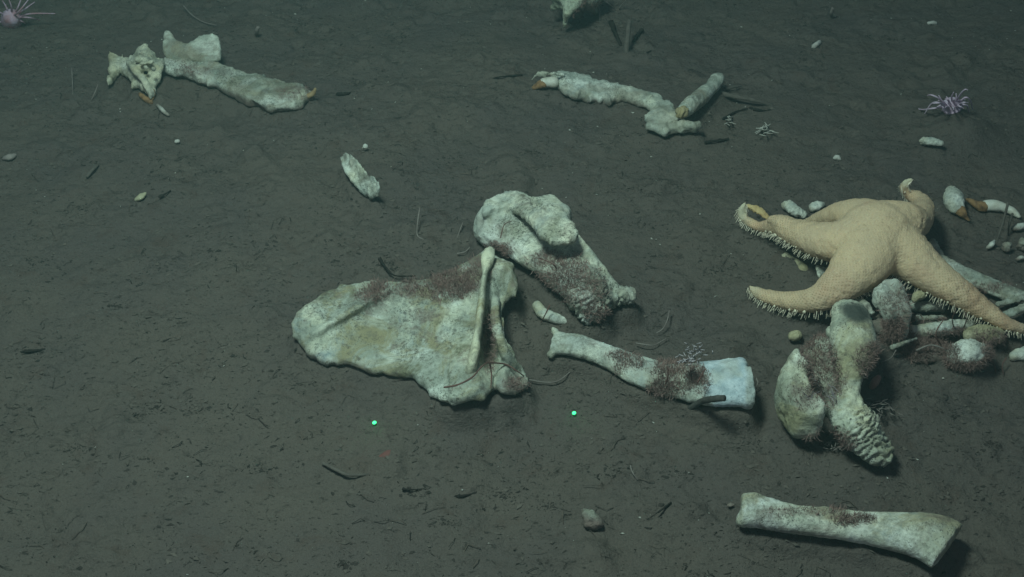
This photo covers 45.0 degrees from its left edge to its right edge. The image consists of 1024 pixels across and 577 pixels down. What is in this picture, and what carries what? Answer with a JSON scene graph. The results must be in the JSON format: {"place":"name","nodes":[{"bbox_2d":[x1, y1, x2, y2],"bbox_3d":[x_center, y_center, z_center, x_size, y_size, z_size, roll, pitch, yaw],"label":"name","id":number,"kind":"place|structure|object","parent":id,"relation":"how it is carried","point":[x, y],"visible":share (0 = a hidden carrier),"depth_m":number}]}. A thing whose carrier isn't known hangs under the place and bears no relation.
{"place":"outdoors","nodes":[
{"label":"outdoors","id":0,"kind":"place"},
{"bbox_2d":[0,1,1014,576],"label":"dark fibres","id":1,"kind":"object","parent":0,"point":[430,271],"visible":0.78,"depth_m":7.26},
{"bbox_2d":[0,3,1022,576],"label":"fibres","id":2,"kind":"object","parent":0,"point":[396,241],"visible":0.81,"depth_m":7.37},
{"bbox_2d":[0,0,1023,576],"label":"sea floor","id":3,"kind":"structure","parent":0,"point":[118,536],"depth_m":7.06},
{"bbox_2d":[2,153,16,160],"bbox_3d":[-3.233,-0.845,7.936,0.086,0.048,0.071,0,40,0],"label":"shell","id":4,"kind":"object","parent":3,"relation":"on","point":[9,157],"visible":1,"depth_m":7.92},
{"bbox_2d":[0,0,54,28],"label":"sea anemone","id":5,"kind":"object","parent":3,"relation":"on","point":[11,18],"visible":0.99,"depth_m":9.22},
{"bbox_2d":[20,348,45,353],"bbox_3d":[-2.555,0.335,6.575,0.139,0.041,0.035,-5,40,-6],"label":"stick","id":6,"kind":"object","parent":3,"relation":"on","point":[30,351],"visible":1,"depth_m":6.56},
{"bbox_2d":[86,164,98,177],"bbox_3d":[-2.650,-0.749,7.820,0.032,0.040,0.135,14,42,16],"label":"mud tube","id":7,"kind":"object","parent":3,"relation":"on","point":[89,173],"visible":1,"depth_m":7.79},
{"bbox_2d":[106,43,164,98],"bbox_3d":[-2.631,-1.508,8.545,0.460,0.250,0.469,0,40,0],"label":"vertebra","id":8,"kind":"object","parent":3,"relation":"on","point":[137,63],"visible":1,"depth_m":8.51},
{"bbox_2d":[134,192,145,201],"bbox_3d":[-2.287,-0.559,7.611,0.080,0.047,0.049,-11,41,-13],"label":"shell","id":9,"kind":"object","parent":3,"relation":"on","point":[140,196],"visible":1,"depth_m":7.60},
{"bbox_2d":[138,89,155,103],"bbox_3d":[-2.504,-1.315,8.446,0.125,0.087,0.076,6,40,8],"label":"tooth","id":10,"kind":"object","parent":3,"relation":"on","point":[146,99],"visible":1,"depth_m":8.44},
{"bbox_2d":[156,104,169,115],"bbox_3d":[-2.375,-1.214,8.377,0.036,0.040,0.170,-27,47,-29],"label":"bone splinter","id":11,"kind":"object","parent":3,"relation":"on","point":[161,108],"visible":1,"depth_m":8.35},
{"bbox_2d":[158,190,170,197],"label":"stick","id":12,"kind":"object","parent":3,"relation":"on","point":[160,195],"visible":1,"depth_m":7.64},
{"bbox_2d":[183,5,216,25],"bbox_3d":[-2.391,-2.069,9.403,0.394,0.044,0.048,29,48,30],"label":"stalk","id":13,"kind":"object","parent":3,"relation":"on","point":[197,18],"visible":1,"depth_m":9.38},
{"bbox_2d":[164,57,316,112],"bbox_3d":[-1.894,-1.434,8.573,1.206,0.192,0.365,19,44,22],"label":"jaw bone","id":14,"kind":"object","parent":3,"relation":"on","point":[264,93],"visible":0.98,"depth_m":8.50},
{"bbox_2d":[162,30,221,61],"bbox_3d":[-2.257,-1.693,8.697,0.453,0.166,0.184,7,41,9],"label":"pelvis fragment","id":15,"kind":"object","parent":14,"relation":"on","point":[204,48],"visible":1,"depth_m":8.67},
{"bbox_2d":[254,26,259,36],"bbox_3d":[-1.889,-1.895,9.142,0.039,0.150,0.130,-15,42,-17],"label":"mud tube","id":16,"kind":"object","parent":3,"relation":"on","point":[256,33],"visible":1,"depth_m":9.09},
{"bbox_2d":[336,92,350,95],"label":"stick","id":17,"kind":"object","parent":3,"relation":"on","point":[341,93],"visible":1,"depth_m":8.56},
{"bbox_2d":[322,462,368,476],"bbox_3d":[-0.806,0.875,5.918,0.246,0.026,0.053,12,41,14],"label":"mud tube","id":18,"kind":"object","parent":3,"relation":"on","point":[340,471],"visible":1,"depth_m":5.90},
{"bbox_2d":[340,153,379,199],"bbox_3d":[-0.958,-0.688,7.602,0.086,0.170,0.476,-24,45,-26],"label":"bone fragment","id":19,"kind":"object","parent":3,"relation":"on","point":[362,181],"visible":1,"depth_m":7.56},
{"bbox_2d":[379,450,390,456],"bbox_3d":[-0.597,0.799,5.985,0.101,0.022,0.043,-22,45,-24],"label":"scrap","id":20,"kind":"object","parent":3,"relation":"on","point":[385,453],"visible":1,"depth_m":5.97},
{"bbox_2d":[378,257,415,276],"bbox_3d":[-0.681,-0.109,7.051,0.267,0.041,0.091,24,46,26],"label":"stick","id":21,"kind":"object","parent":3,"relation":"on","point":[380,260],"visible":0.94,"depth_m":7.02},
{"bbox_2d":[402,487,419,490],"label":"stick","id":22,"kind":"object","parent":3,"relation":"on","point":[405,489],"visible":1,"depth_m":5.82},
{"bbox_2d":[291,246,531,405],"bbox_3d":[-0.513,0.219,6.395,1.221,0.412,1.050,-8,41,-10],"label":"shoulder blade","id":23,"kind":"object","parent":3,"relation":"on","point":[429,336],"visible":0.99,"depth_m":6.48},
{"bbox_2d":[443,362,487,387],"bbox_3d":[-0.203,0.423,6.010,0.281,0.050,0.070,-29,48,-30],"label":"stalk","id":24,"kind":"object","parent":23,"relation":"on","point":[465,380],"visible":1,"depth_m":5.96},
{"bbox_2d":[489,363,491,387],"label":"stalk","id":25,"kind":"object","parent":23,"relation":"on","point":[491,374],"visible":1,"depth_m":6.14},
{"bbox_2d":[488,362,528,379],"bbox_3d":[-0.018,0.417,6.211,0.228,0.214,0.046,-10,41,-11],"label":"stalk","id":26,"kind":"object","parent":23,"relation":"on","point":[506,365],"visible":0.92,"depth_m":6.19},
{"bbox_2d":[416,208,422,238],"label":"stalk","id":27,"kind":"object","parent":3,"relation":"on","point":[417,224],"visible":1,"depth_m":7.32},
{"bbox_2d":[454,492,476,498],"bbox_3d":[-0.222,0.975,5.840,0.148,0.047,0.035,-10,41,-12],"label":"stick","id":28,"kind":"object","parent":3,"relation":"on","point":[458,496],"visible":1,"depth_m":5.82},
{"bbox_2d":[493,74,522,78],"bbox_3d":[-0.025,-1.489,8.681,0.225,0.046,0.042,-13,42,-15],"label":"stick","id":29,"kind":"object","parent":3,"relation":"on","point":[514,75],"visible":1,"depth_m":8.67},
{"bbox_2d":[0,0,1023,576],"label":"mud crumbs","id":30,"kind":"object","parent":3,"relation":"on","point":[424,432],"visible":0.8,"depth_m":7.29},
{"bbox_2d":[0,0,1023,576],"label":"detritus","id":31,"kind":"object","parent":3,"relation":"on","point":[990,442],"visible":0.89,"depth_m":7.07},
{"bbox_2d":[18,0,1023,574],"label":"shell grit","id":32,"kind":"object","parent":3,"relation":"on","point":[542,188],"visible":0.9,"depth_m":7.62},
{"bbox_2d":[528,372,569,382],"bbox_3d":[0.206,0.459,6.371,0.256,0.049,0.045,-17,43,-19],"label":"stalk","id":33,"kind":"object","parent":3,"relation":"on","point":[548,382],"visible":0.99,"depth_m":6.37},
{"bbox_2d":[532,301,566,324],"bbox_3d":[0.226,0.149,6.646,0.278,0.091,0.109,16,43,18],"label":"bone fragment","id":34,"kind":"object","parent":3,"relation":"on","point":[539,309],"visible":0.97,"depth_m":6.61},
{"bbox_2d":[473,190,636,325],"bbox_3d":[0.240,-0.221,6.826,0.499,0.482,1.110,-27,47,-28],"label":"arm bone","id":35,"kind":"object","parent":3,"relation":"on","point":[582,282],"visible":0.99,"depth_m":6.68},
{"bbox_2d":[550,0,602,27],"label":"vertebra","id":36,"kind":"object","parent":3,"relation":"on","point":[569,7],"visible":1,"depth_m":9.09},
{"bbox_2d":[581,509,603,529],"bbox_3d":[0.360,1.063,5.689,0.080,0.072,0.119,-26,46,-27],"label":"stone","id":37,"kind":"object","parent":3,"relation":"on","point":[592,520],"visible":1,"depth_m":5.67},
{"bbox_2d":[608,20,621,45],"bbox_3d":[0.769,-1.917,9.243,0.052,0.070,0.396,-4,40,-5],"label":"stick","id":38,"kind":"object","parent":3,"relation":"on","point":[611,23],"visible":1,"depth_m":9.21},
{"bbox_2d":[532,71,701,136],"bbox_3d":[0.722,-1.276,8.362,1.262,0.191,0.411,25,46,27],"label":"jaw bone","id":39,"kind":"object","parent":3,"relation":"on","point":[662,119],"visible":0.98,"depth_m":8.40},
{"bbox_2d":[675,73,724,118],"bbox_3d":[1.271,-1.296,8.269,0.118,0.156,0.718,21,44,23],"label":"bone rod","id":40,"kind":"object","parent":39,"relation":"on","point":[696,100],"visible":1,"depth_m":8.17},
{"bbox_2d":[624,19,630,52],"bbox_3d":[0.839,-1.808,8.990,0.047,0.230,0.230,3,40,4],"label":"mud tube","id":41,"kind":"object","parent":3,"relation":"on","point":[627,36],"visible":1,"depth_m":8.93},
{"bbox_2d":[632,28,643,42],"bbox_3d":[0.941,-1.892,9.228,0.039,0.049,0.217,13,42,15],"label":"stick","id":42,"kind":"object","parent":3,"relation":"on","point":[639,32],"visible":1,"depth_m":9.21},
{"bbox_2d":[636,338,665,345],"bbox_3d":[0.747,0.289,6.579,0.169,0.029,0.057,-7,41,-9],"label":"stalk","id":43,"kind":"object","parent":3,"relation":"on","point":[650,345],"visible":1,"depth_m":6.56},
{"bbox_2d":[547,327,755,408],"bbox_3d":[0.691,0.405,6.263,1.103,0.203,0.358,11,41,12],"label":"forearm bone","id":44,"kind":"object","parent":3,"relation":"on","point":[732,379],"visible":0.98,"depth_m":6.20},
{"bbox_2d":[677,358,695,365],"bbox_3d":[0.846,0.354,6.048,0.097,0.090,0.114,0,40,0],"label":"hydroid","id":45,"kind":"object","parent":44,"relation":"on","point":[684,360],"visible":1,"depth_m":6.04},
{"bbox_2d":[675,342,712,363],"bbox_3d":[0.913,0.326,6.294,0.238,0.090,0.170,-27,47,-29],"label":"hydroid","id":46,"kind":"object","parent":44,"relation":"on","point":[697,352],"visible":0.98,"depth_m":6.28},
{"bbox_2d":[647,502,671,519],"bbox_3d":[0.694,1.038,5.777,0.154,0.030,0.020,-28,47,-29],"label":"stick","id":47,"kind":"object","parent":3,"relation":"on","point":[666,506],"visible":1,"depth_m":5.77},
{"bbox_2d":[657,310,669,332],"bbox_3d":[0.832,0.183,6.721,0.027,0.029,0.185,18,43,20],"label":"stalk","id":48,"kind":"object","parent":3,"relation":"on","point":[666,321],"visible":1,"depth_m":6.72},
{"bbox_2d":[687,395,725,409],"bbox_3d":[0.942,0.564,6.052,0.047,0.254,0.230,-32,49,-32],"label":"worm tube","id":49,"kind":"object","parent":3,"relation":"on","point":[704,400],"visible":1,"depth_m":6.00},
{"bbox_2d":[704,138,728,143],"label":"stick","id":50,"kind":"object","parent":3,"relation":"on","point":[712,141],"visible":1,"depth_m":8.08},
{"bbox_2d":[725,115,734,125],"bbox_3d":[1.446,-1.127,8.249,0.091,0.086,0.190,0,40,0],"label":"hydroid","id":51,"kind":"object","parent":3,"relation":"on","point":[729,116],"visible":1,"depth_m":8.20},
{"bbox_2d":[724,85,741,89],"bbox_3d":[1.521,-1.393,8.585,0.201,0.044,0.036,-17,43,-20],"label":"mud tube","id":52,"kind":"object","parent":3,"relation":"on","point":[728,88],"visible":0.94,"depth_m":8.57},
{"bbox_2d":[722,108,747,119],"bbox_3d":[1.507,-1.188,8.357,0.244,0.022,0.021,-27,47,-28],"label":"stick","id":53,"kind":"object","parent":3,"relation":"on","point":[723,118],"visible":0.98,"depth_m":8.34},
{"bbox_2d":[721,91,771,105],"bbox_3d":[1.585,-1.298,8.460,0.394,0.071,0.080,14,42,16],"label":"mud tube","id":54,"kind":"object","parent":3,"relation":"on","point":[734,96],"visible":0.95,"depth_m":8.43},
{"bbox_2d":[749,107,770,111],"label":"stick","id":55,"kind":"object","parent":3,"relation":"on","point":[755,109],"visible":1,"depth_m":8.38},
{"bbox_2d":[755,122,778,136],"bbox_3d":[1.667,-1.042,8.139,0.163,0.090,0.220,0,40,0],"label":"hydroid","id":56,"kind":"object","parent":3,"relation":"on","point":[763,127],"visible":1,"depth_m":8.12},
{"bbox_2d":[781,200,806,218],"bbox_3d":[1.698,-0.479,7.458,0.091,0.078,0.184,-27,47,-28],"label":"bone fragment","id":57,"kind":"object","parent":3,"relation":"on","point":[790,207],"visible":1,"depth_m":7.43},
{"bbox_2d":[782,252,807,270],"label":"knuckle bone","id":58,"kind":"object","parent":3,"relation":"on","point":[802,265],"visible":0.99,"depth_m":7.02},
{"bbox_2d":[788,330,801,340],"bbox_3d":[1.504,0.251,6.569,0.073,0.069,0.066,0,40,0],"label":"bone lump","id":59,"kind":"object","parent":3,"relation":"on","point":[795,335],"visible":1,"depth_m":6.55},
{"bbox_2d":[811,40,820,48],"bbox_3d":[2.230,-1.785,9.035,0.100,0.055,0.046,-28,47,-29],"label":"pebble","id":60,"kind":"object","parent":3,"relation":"on","point":[816,44],"visible":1,"depth_m":9.01},
{"bbox_2d":[808,201,824,211],"bbox_3d":[1.852,-0.499,7.499,0.113,0.053,0.065,-12,41,-14],"label":"bone fragment","id":61,"kind":"object","parent":3,"relation":"on","point":[816,206],"visible":1,"depth_m":7.48},
{"bbox_2d":[816,265,826,277],"bbox_3d":[1.748,-0.100,6.917,0.176,0.075,0.074,-27,47,-29],"label":"bone shard","id":62,"kind":"object","parent":3,"relation":"on","point":[820,270],"visible":0.52,"depth_m":6.87},
{"bbox_2d":[829,7,833,17],"bbox_3d":[2.426,-2.090,9.378,0.031,0.136,0.106,13,42,15],"label":"mud tube","id":63,"kind":"object","parent":3,"relation":"on","point":[831,12],"visible":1,"depth_m":9.34},
{"bbox_2d":[774,299,894,467],"bbox_3d":[1.565,0.452,6.065,0.553,0.495,0.883,0,40,0],"label":"thigh bone","id":64,"kind":"object","parent":3,"relation":"on","point":[820,376],"visible":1,"depth_m":5.96},
{"bbox_2d":[854,298,874,315],"bbox_3d":[1.843,0.090,6.511,0.155,0.072,0.062,26,46,27],"label":"bone fragment","id":65,"kind":"object","parent":64,"relation":"on","point":[867,305],"visible":0.42,"depth_m":6.48},
{"bbox_2d":[823,439,849,450],"bbox_3d":[1.574,0.760,6.001,0.142,0.090,0.144,0,40,0],"label":"hydroid","id":66,"kind":"object","parent":3,"relation":"on","point":[830,443],"visible":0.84,"depth_m":5.98},
{"bbox_2d":[833,155,840,159],"bbox_3d":[2.099,-0.845,7.971,0.053,0.036,0.030,12,42,14],"label":"pebble","id":67,"kind":"object","parent":3,"relation":"on","point":[836,157],"visible":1,"depth_m":7.96},
{"bbox_2d":[736,492,961,566],"bbox_3d":[1.504,1.044,5.533,0.963,0.179,0.286,12,41,14],"label":"leg bone","id":68,"kind":"object","parent":3,"relation":"on","point":[927,539],"visible":1,"depth_m":5.48},
{"bbox_2d":[869,375,881,389],"bbox_3d":[1.845,0.477,6.276,0.054,0.085,0.044,0,40,0],"label":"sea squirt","id":69,"kind":"object","parent":3,"relation":"on","point":[875,382],"visible":1,"depth_m":6.26},
{"bbox_2d":[734,178,1023,339],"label":"sea star","id":70,"kind":"object","parent":3,"relation":"on","point":[862,246],"visible":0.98,"depth_m":6.55},
{"bbox_2d":[865,397,903,418],"bbox_3d":[1.827,0.592,6.138,0.204,0.093,0.221,0,40,0],"label":"hydroid","id":71,"kind":"object","parent":3,"relation":"on","point":[882,408],"visible":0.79,"depth_m":6.12},
{"bbox_2d":[872,314,949,363],"bbox_3d":[2.089,0.291,6.485,0.431,0.220,0.266,13,42,15],"label":"bone fragment","id":72,"kind":"object","parent":3,"relation":"on","point":[929,354],"visible":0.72,"depth_m":6.44},
{"bbox_2d":[872,278,914,343],"bbox_3d":[1.978,0.121,6.391,0.224,0.251,0.327,0,40,0],"label":"broken bone plate","id":73,"kind":"object","parent":72,"relation":"on","point":[891,303],"visible":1,"depth_m":6.36},
{"bbox_2d":[889,337,917,349],"bbox_3d":[2.026,0.280,6.364,0.173,0.051,0.040,-15,42,-17],"label":"bone splinter","id":74,"kind":"object","parent":72,"relation":"on","point":[898,344],"visible":1,"depth_m":6.34},
{"bbox_2d":[909,319,974,337],"bbox_3d":[2.263,0.217,6.497,0.390,0.119,0.130,-5,40,-6],"label":"rib bone","id":75,"kind":"object","parent":72,"relation":"on","point":[944,329],"visible":0.89,"depth_m":6.48},
{"bbox_2d":[911,290,928,302],"bbox_3d":[2.183,0.034,6.596,0.129,0.059,0.057,-24,46,-26],"label":"bone fragment","id":76,"kind":"object","parent":3,"relation":"on","point":[918,295],"visible":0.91,"depth_m":6.57},
{"bbox_2d":[909,300,945,312],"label":"rib bone","id":77,"kind":"object","parent":3,"relation":"on","point":[924,306],"visible":0.77,"depth_m":6.64},
{"bbox_2d":[912,314,946,323],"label":"rib bone","id":78,"kind":"object","parent":3,"relation":"on","point":[918,319],"visible":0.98,"depth_m":6.55},
{"bbox_2d":[919,137,943,145],"bbox_3d":[2.695,-0.938,7.957,0.081,0.083,0.162,-31,49,-31],"label":"pebble","id":79,"kind":"object","parent":3,"relation":"on","point":[925,141],"visible":1,"depth_m":7.92},
{"bbox_2d":[927,21,936,24],"bbox_3d":[3.166,-2.000,9.311,0.079,0.040,0.035,-5,40,-6],"label":"pebble","id":80,"kind":"object","parent":3,"relation":"on","point":[931,22],"visible":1,"depth_m":9.30},
{"bbox_2d":[918,89,972,114],"bbox_3d":[2.891,-1.175,8.084,0.373,0.338,0.434,4,40,5],"label":"crab","id":81,"kind":"object","parent":3,"relation":"on","point":[950,105],"visible":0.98,"depth_m":8.13},
{"bbox_2d":[943,186,969,220],"bbox_3d":[2.679,-0.534,7.484,0.133,0.118,0.284,0,40,0],"label":"tooth","id":82,"kind":"object","parent":3,"relation":"on","point":[953,200],"visible":1,"depth_m":7.42},
{"bbox_2d":[938,338,996,373],"bbox_3d":[2.351,0.343,6.344,0.313,0.184,0.208,0,40,0],"label":"knuckle bone","id":83,"kind":"object","parent":3,"relation":"on","point":[970,355],"visible":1,"depth_m":6.31},
{"bbox_2d":[916,344,944,350],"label":"stalk","id":84,"kind":"object","parent":83,"relation":"on","point":[920,348],"visible":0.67,"depth_m":6.39},
{"bbox_2d":[935,319,943,345],"bbox_3d":[2.165,0.224,6.277,0.049,0.133,0.061,0,40,0],"label":"stalk","id":85,"kind":"object","parent":83,"relation":"on","point":[936,331],"visible":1,"depth_m":6.25},
{"bbox_2d":[929,238,1023,303],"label":"rib bone","id":86,"kind":"object","parent":3,"relation":"on","point":[991,286],"visible":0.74,"depth_m":6.82},
{"bbox_2d":[995,294,1023,306],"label":"rib bone","id":87,"kind":"object","parent":86,"relation":"on","point":[1012,300],"visible":0.99,"depth_m":6.70},
{"bbox_2d":[963,324,1008,347],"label":"knuckle bone","id":88,"kind":"object","parent":3,"relation":"on","point":[989,333],"visible":0.87,"depth_m":6.43},
{"bbox_2d":[986,240,995,248],"bbox_3d":[2.808,-0.261,7.221,0.099,0.045,0.036,-32,50,-33],"label":"bone chip","id":89,"kind":"object","parent":3,"relation":"on","point":[991,244],"visible":1,"depth_m":7.20},
{"bbox_2d":[965,198,1020,217],"bbox_3d":[2.915,-0.495,7.493,0.329,0.078,0.089,12,41,14],"label":"tooth","id":90,"kind":"object","parent":3,"relation":"on","point":[990,205],"visible":0.98,"depth_m":7.47},
{"bbox_2d":[994,202,1008,248],"bbox_3d":[2.865,-0.363,7.233,0.019,0.227,0.206,16,43,18],"label":"stalk","id":91,"kind":"object","parent":3,"relation":"on","point":[1003,219],"visible":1,"depth_m":7.23},
{"bbox_2d":[1001,242,1012,252],"bbox_3d":[2.877,-0.241,7.185,0.061,0.069,0.062,0,40,0],"label":"bone pebble","id":92,"kind":"object","parent":3,"relation":"on","point":[1006,247],"visible":1,"depth_m":7.17},
{"bbox_2d":[1007,213,1013,235],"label":"stalk","id":93,"kind":"object","parent":3,"relation":"on","point":[1010,220],"visible":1,"depth_m":7.30},
{"bbox_2d":[1003,303,1023,316],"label":"rib bone","id":94,"kind":"object","parent":3,"relation":"on","point":[1015,311],"visible":0.73,"depth_m":6.59},
{"bbox_2d":[1009,346,1023,360],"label":"bone fragment","id":95,"kind":"object","parent":3,"relation":"on","point":[1016,354],"visible":1,"depth_m":6.44},
{"bbox_2d":[1011,223,1023,230],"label":"bone chip","id":96,"kind":"object","parent":3,"relation":"on","point":[1018,227],"visible":1,"depth_m":7.34},
{"bbox_2d":[1015,255,1023,260],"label":"bone chip","id":97,"kind":"object","parent":3,"relation":"on","point":[1021,257],"visible":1,"depth_m":7.12},
{"bbox_2d":[1016,237,1023,250],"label":"bone pebble","id":98,"kind":"object","parent":3,"relation":"on","point":[1020,245],"visible":1,"depth_m":7.19}
]}

